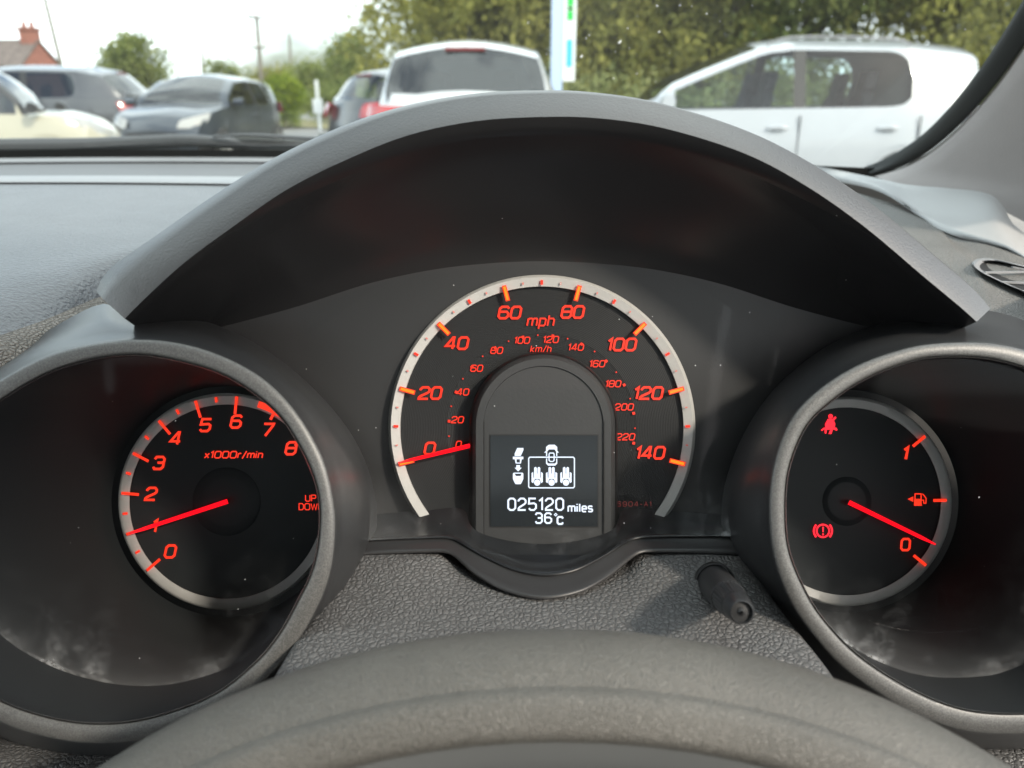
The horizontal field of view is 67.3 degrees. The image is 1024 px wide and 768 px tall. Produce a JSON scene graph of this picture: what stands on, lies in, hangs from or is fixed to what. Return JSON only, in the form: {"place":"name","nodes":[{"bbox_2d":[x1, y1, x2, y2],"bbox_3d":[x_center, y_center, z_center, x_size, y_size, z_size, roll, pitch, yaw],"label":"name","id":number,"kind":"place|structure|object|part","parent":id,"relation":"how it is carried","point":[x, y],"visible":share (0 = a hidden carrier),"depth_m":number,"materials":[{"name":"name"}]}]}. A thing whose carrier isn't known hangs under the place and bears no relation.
{"place":"outdoors","nodes":[
{"label":"outdoors","id":0,"kind":"place"},
{"bbox_2d":[280,113,329,119],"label":"lane","id":1,"kind":"structure","parent":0,"point":[306,116],"depth_m":42.97,"materials":[{"name":"grey asphalt"}]},
{"bbox_2d":[281,109,329,128],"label":"grass verge","id":2,"kind":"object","parent":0,"point":[314,123],"depth_m":32.94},
{"bbox_2d":[0,21,58,66],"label":"brick house","id":3,"kind":"structure","parent":2,"relation":"on","point":[28,47],"depth_m":43.46,"materials":[{"name":"brick"}]},
{"bbox_2d":[43,0,63,65],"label":"utility pole","id":4,"kind":"object","parent":2,"relation":"on","point":[54,38],"visible":0.48,"depth_m":36.44,"materials":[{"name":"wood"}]},
{"bbox_2d":[83,26,179,89],"bbox_3d":[-19.133,-15.715,39.033,4.547,4.431,4.051,-7,21,-18],"label":"tree","id":5,"kind":"object","parent":2,"relation":"on","point":[122,55],"visible":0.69,"depth_m":38.05,"materials":[{"name":"green plant"}]},
{"bbox_2d":[196,51,254,78],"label":"tree","id":6,"kind":"object","parent":2,"relation":"on","point":[219,66],"visible":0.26,"depth_m":54.95,"materials":[{"name":"green plant"}]},
{"bbox_2d":[247,12,265,82],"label":"utility pole","id":7,"kind":"object","parent":2,"relation":"on","point":[258,47],"visible":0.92,"depth_m":43.88,"materials":[{"name":"brown wood"}]},
{"bbox_2d":[239,61,298,84],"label":"tree","id":8,"kind":"object","parent":2,"relation":"on","point":[255,76],"visible":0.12,"depth_m":53.30,"materials":[{"name":"green plant"}]},
{"bbox_2d":[262,69,307,128],"bbox_3d":[-8.502,-10.438,28.199,2.265,2.092,2.163,0,20,0],"label":"bush","id":9,"kind":"object","parent":2,"relation":"on","point":[286,90],"visible":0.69,"depth_m":27.81,"materials":[{"name":"green plant"}]},
{"bbox_2d":[282,51,330,113],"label":"tree","id":10,"kind":"object","parent":2,"relation":"on","point":[306,70],"visible":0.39,"depth_m":51.42,"materials":[{"name":"green plant"}]},
{"bbox_2d":[312,80,322,130],"bbox_3d":[-6.394,-9.185,25.369,0.320,1.569,0.130,0,20,0],"label":"marker post","id":11,"kind":"object","parent":2,"relation":"on","point":[317,105],"visible":0.93,"depth_m":25.31,"materials":[{"name":"white plastic"}]},
{"bbox_2d":[300,77,372,122],"bbox_3d":[-7.543,-12.377,33.588,3.775,1.980,3.640,-16,26,-36],"label":"bush","id":12,"kind":"object","parent":2,"relation":"on","point":[327,95],"visible":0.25,"depth_m":33.31,"materials":[{"name":"green plant"}]},
{"bbox_2d":[317,20,375,98],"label":"tree","id":13,"kind":"object","parent":2,"relation":"on","point":[340,67],"visible":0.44,"depth_m":40.03,"materials":[{"name":"green plant"}]},
{"bbox_2d":[320,0,606,98],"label":"tree","id":14,"kind":"object","parent":2,"relation":"on","point":[499,21],"visible":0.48,"depth_m":17.52,"materials":[{"name":"green plant"}]},
{"bbox_2d":[525,0,672,94],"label":"tree","id":15,"kind":"object","parent":2,"relation":"on","point":[605,23],"visible":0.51,"depth_m":17.21,"materials":[{"name":"green plant"}]},
{"bbox_2d":[580,0,794,106],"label":"tree","id":16,"kind":"object","parent":2,"relation":"on","point":[693,34],"visible":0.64,"depth_m":17.32,"materials":[{"name":"green plant"}]},
{"bbox_2d":[715,0,918,105],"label":"tree","id":17,"kind":"object","parent":2,"relation":"on","point":[806,14],"visible":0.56,"depth_m":16.75,"materials":[{"name":"green plant"}]},
{"bbox_2d":[831,0,1022,78],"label":"tree","id":18,"kind":"object","parent":2,"relation":"on","point":[952,14],"visible":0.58,"depth_m":15.74,"materials":[{"name":"green plant"}]},
{"bbox_2d":[921,0,1019,76],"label":"tree","id":19,"kind":"object","parent":2,"relation":"on","point":[995,19],"visible":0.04,"depth_m":16.72,"materials":[{"name":"green plant"}]},
{"bbox_2d":[0,0,992,103],"label":"sky","id":20,"kind":"structure","parent":0,"point":[77,23],"materials":[{"name":"white"}]},
{"bbox_2d":[282,127,1023,231],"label":"car park","id":21,"kind":"structure","parent":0,"point":[316,132],"depth_m":24.91,"materials":[{"name":"grey asphalt"}]},
{"bbox_2d":[0,72,121,138],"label":"car","id":22,"kind":"object","parent":21,"relation":"on","point":[25,112],"visible":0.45,"depth_m":9.27,"materials":[{"name":"white metal"}]},
{"bbox_3d":[-6.440,-3.338,8.892,1.184,0.419,0.139,-7,22,-19],"label":"front window","id":23,"kind":"part","parent":22,"relation":"part of","materials":[{"name":"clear glass"}]},
{"bbox_2d":[0,59,146,122],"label":"suv car","id":24,"kind":"object","parent":21,"relation":"on","point":[99,92],"visible":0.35,"depth_m":13.63,"materials":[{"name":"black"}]},
{"bbox_3d":[-9.268,-5.239,13.493,1.216,0.456,0.157,-1,20,-4],"label":"front window","id":25,"kind":"part","parent":24,"relation":"part of","materials":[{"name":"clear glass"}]},
{"bbox_3d":[-8.137,-5.275,13.566,0.826,0.438,0.155,-1,20,-4],"label":"rear window","id":26,"kind":"part","parent":24,"relation":"part of","materials":[{"name":"black glass"}]},
{"bbox_2d":[113,69,284,149],"bbox_3d":[-5.499,-4.834,13.800,2.060,1.582,4.030,1,20,4],"label":"hatchback car","id":27,"kind":"object","parent":21,"relation":"on","point":[208,104],"visible":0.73,"depth_m":12.92,"materials":[{"name":"black"}]},
{"bbox_3d":[-4.775,-5.070,13.426,0.138,0.406,1.067,1,20,4],"label":"front window","id":28,"kind":"part","parent":27,"relation":"part of","materials":[{"name":"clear glass"}]},
{"bbox_3d":[-4.710,-5.407,14.308,0.135,0.388,0.629,1,20,4],"label":"rear window","id":29,"kind":"part","parent":27,"relation":"part of","materials":[{"name":"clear glass"}]},
{"bbox_3d":[-4.674,-5.556,14.735,0.121,0.349,0.282,1,20,4],"label":"quarter window","id":30,"kind":"part","parent":27,"relation":"part of","materials":[{"name":"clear glass"}]},
{"bbox_2d":[201,45,204,73],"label":"utility pole","id":31,"kind":"object","parent":21,"relation":"on","point":[202,54],"visible":0.41,"depth_m":55.20,"materials":[{"name":"wood"}]},
{"bbox_2d":[288,33,291,78],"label":"utility pole","id":32,"kind":"object","parent":21,"relation":"on","point":[289,45],"visible":0.41,"depth_m":64.17,"materials":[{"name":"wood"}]},
{"bbox_2d":[319,68,388,135],"bbox_3d":[-0.915,-4.354,12.450,4.180,1.622,2.100,-16,26,-37],"label":"hatchback car","id":33,"kind":"object","parent":21,"relation":"on","point":[347,105],"visible":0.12,"depth_m":11.44,"materials":[{"name":"silver metal"}]},
{"bbox_2d":[367,26,552,116],"bbox_3d":[-0.420,-3.001,8.665,2.200,1.717,4.105,0,20,0],"label":"hatchback car","id":34,"kind":"object","parent":21,"relation":"on","point":[431,71],"visible":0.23,"depth_m":6.88,"materials":[{"name":"white metal"}]},
{"bbox_3d":[0.354,-2.922,7.385,0.193,0.443,0.371,0,20,0],"label":"quarter window","id":35,"kind":"part","parent":34,"relation":"part of","materials":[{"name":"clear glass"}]},
{"bbox_2d":[550,0,576,89],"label":"sign post","id":36,"kind":"object","parent":21,"relation":"on","point":[563,28],"visible":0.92,"depth_m":10.56,"materials":[{"name":"white metal"}]},
{"bbox_2d":[540,57,1005,106],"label":"bramble bank","id":37,"kind":"structure","parent":21,"relation":"on","point":[783,97],"depth_m":14.58,"materials":[{"name":"green plant"}]},
{"bbox_2d":[637,28,977,168],"bbox_3d":[2.321,-2.770,8.037,4.692,1.722,2.160,1,20,2],"label":"estate car","id":38,"kind":"object","parent":21,"relation":"on","point":[902,93],"visible":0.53,"depth_m":7.23,"materials":[{"name":"white metal"}]},
{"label":"left cabin side","id":39,"kind":"structure","parent":0,"visible":0},
{"bbox_2d":[0,157,1023,767],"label":"dashboard","id":40,"kind":"object","parent":39,"relation":"attached to","point":[74,231],"visible":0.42,"depth_m":0.42,"materials":[{"name":"grey plastic"}]},
{"bbox_2d":[0,4,965,178],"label":"windscreen","id":41,"kind":"object","parent":40,"relation":"on","point":[155,153],"visible":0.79,"depth_m":0.81,"materials":[{"name":"clear glass"}]},
{"bbox_2d":[213,133,315,143],"bbox_3d":[-0.172,-0.251,0.801,0.289,0.020,0.028,3,21,9],"label":"wiper","id":42,"kind":"object","parent":41,"relation":"attached to","point":[291,138],"visible":0.31,"depth_m":0.80,"materials":[{"name":"grey plastic"}]},
{"bbox_2d":[864,0,1023,221],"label":"windscreen pillar","id":43,"kind":"structure","parent":41,"relation":"attached to","point":[980,148],"depth_m":0.50,"materials":[{"name":"grey plastic"}]},
{"bbox_2d":[0,90,1023,754],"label":"instrument cluster","id":44,"kind":"object","parent":40,"relation":"attached to","point":[510,360],"visible":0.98,"depth_m":0.27,"materials":[{"name":"plastic"}]},
{"bbox_2d":[98,628,1011,767],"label":"steering wheel","id":45,"kind":"object","parent":40,"relation":"attached to","point":[553,698],"visible":1,"depth_m":0.16,"materials":[{"name":"leather"}]},
{"bbox_2d":[843,183,904,206],"bbox_3d":[-0.350,-0.201,0.771,1.500,0.040,0.515,0,20,0],"label":"cowl panel","id":46,"kind":"object","parent":40,"relation":"on","point":[866,191],"depth_m":0.69,"materials":[{"name":"black plastic"}]},
{"bbox_2d":[0,134,302,150],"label":"wiper","id":47,"kind":"object","parent":46,"relation":"on","point":[126,142],"visible":0.75,"depth_m":0.81,"materials":[{"name":"grey plastic"}]}
]}

